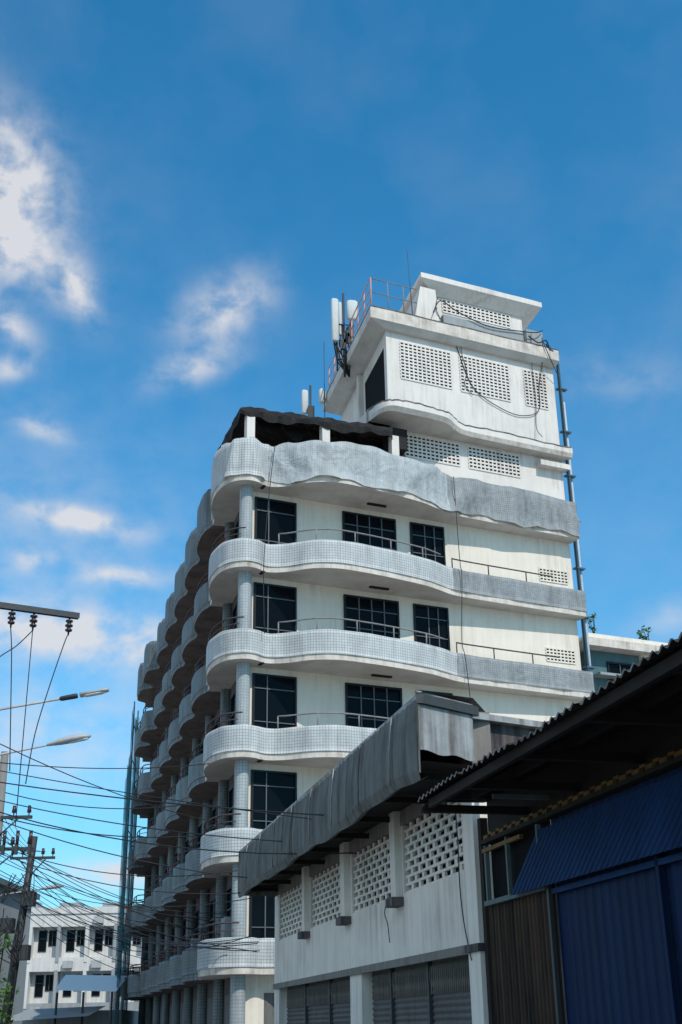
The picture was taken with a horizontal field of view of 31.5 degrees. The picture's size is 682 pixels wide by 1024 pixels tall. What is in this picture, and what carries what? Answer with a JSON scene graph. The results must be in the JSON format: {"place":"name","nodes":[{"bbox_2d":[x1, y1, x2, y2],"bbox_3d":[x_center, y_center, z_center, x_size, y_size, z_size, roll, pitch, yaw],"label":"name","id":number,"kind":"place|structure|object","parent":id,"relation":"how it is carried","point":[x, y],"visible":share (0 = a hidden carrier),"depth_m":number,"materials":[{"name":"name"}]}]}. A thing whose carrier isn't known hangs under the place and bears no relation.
{"place":"outdoors","nodes":[
{"label":"outdoors","id":0,"kind":"place"},
{"bbox_2d":[0,0,681,907],"label":"sky","id":1,"kind":"structure","parent":0,"point":[189,189],"materials":[{"name":"blue"}]},
{"bbox_2d":[113,254,595,1023],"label":"apartment tower block","id":2,"kind":"structure","parent":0,"point":[385,548],"depth_m":44.44,"materials":[{"name":"beige paint"}]},
{"bbox_2d":[147,496,452,962],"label":"windows","id":3,"kind":"structure","parent":2,"relation":"in","point":[273,696],"depth_m":41.79,"materials":[{"name":"black glass"}]},
{"bbox_2d":[238,690,566,1023],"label":"warehouse","id":4,"kind":"structure","parent":0,"point":[385,926],"depth_m":19.98,"materials":[{"name":"paint"}]},
{"bbox_2d":[418,632,681,1023],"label":"corrugated shed","id":5,"kind":"structure","parent":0,"point":[595,778],"depth_m":12.74,"materials":[{"name":"metal"}]},
{"label":"road","id":6,"kind":"structure","parent":0,"visible":0},
{"bbox_2d":[0,931,19,1023],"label":"climbing vine","id":7,"kind":"object","parent":6,"relation":"on","point":[6,990],"visible":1,"depth_m":45.22,"materials":[{"name":"green plant"}]},
{"bbox_2d":[0,751,32,864],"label":"utility pole","id":8,"kind":"object","parent":6,"relation":"on","point":[3,778],"visible":0.94,"depth_m":39.20,"materials":[{"name":"concrete"}]},
{"bbox_2d":[0,744,361,975],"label":"overhead wires","id":9,"kind":"object","parent":8,"relation":"attached to","point":[172,943],"visible":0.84,"depth_m":36.34,"materials":[{"name":"black rubber"}]},
{"bbox_2d":[0,836,54,1023],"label":"utility pole","id":10,"kind":"object","parent":6,"relation":"on","point":[18,951],"visible":0.91,"depth_m":47.23,"materials":[{"name":"concrete"}]},
{"bbox_2d":[0,688,109,710],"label":"street lamp","id":11,"kind":"object","parent":6,"relation":"on","point":[87,694],"visible":1,"depth_m":25.50,"materials":[{"name":"metal"}]},
{"bbox_2d":[11,975,138,1023],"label":"shop house row","id":12,"kind":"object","parent":6,"relation":"on","point":[82,1014],"visible":0.91,"depth_m":60.86,"materials":[{"name":"white"}]},
{"label":"ground","id":13,"kind":"structure","parent":0,"visible":0},
{"bbox_2d":[0,877,39,1023],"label":"dark shop house","id":14,"kind":"structure","parent":13,"relation":"on","point":[10,905],"depth_m":68.75,"materials":[{"name":"paint"}]},
{"bbox_2d":[0,885,61,895],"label":"street lamp","id":15,"kind":"object","parent":13,"relation":"on","point":[50,887],"visible":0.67,"depth_m":59.51,"materials":[{"name":"metal"}]},
{"bbox_2d":[0,602,79,825],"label":"utility pole","id":16,"kind":"object","parent":13,"relation":"on","point":[33,610],"visible":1,"depth_m":22.57,"materials":[{"name":"metal"}]},
{"bbox_2d":[0,734,90,755],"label":"street lamp","id":17,"kind":"object","parent":13,"relation":"on","point":[75,738],"visible":0.99,"depth_m":30.14,"materials":[{"name":"metal"}]},
{"bbox_2d":[23,902,141,1010],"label":"distant apartment building","id":18,"kind":"structure","parent":13,"relation":"on","point":[53,961],"depth_m":88.98,"materials":[{"name":"paint"}]},
{"bbox_2d":[578,633,667,691],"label":"neighbouring house","id":19,"kind":"structure","parent":13,"relation":"on","point":[611,657],"depth_m":47.22,"materials":[{"name":"paint"}]},
{"bbox_2d":[587,612,596,632],"bbox_3d":[9.912,4.678,47.836,0.419,1.452,0.605,19,-30,-39],"label":"rooftop sapling","id":20,"kind":"object","parent":19,"relation":"on","point":[592,620],"visible":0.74,"depth_m":47.86,"materials":[{"name":"green plant"}]},
{"bbox_2d":[637,625,651,640],"bbox_3d":[12.180,5.092,48.424,0.621,1.085,0.493,-22,-31,40],"label":"rooftop sapling","id":21,"kind":"object","parent":19,"relation":"on","point":[643,637],"visible":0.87,"depth_m":48.49,"materials":[{"name":"green plant"}]}
]}

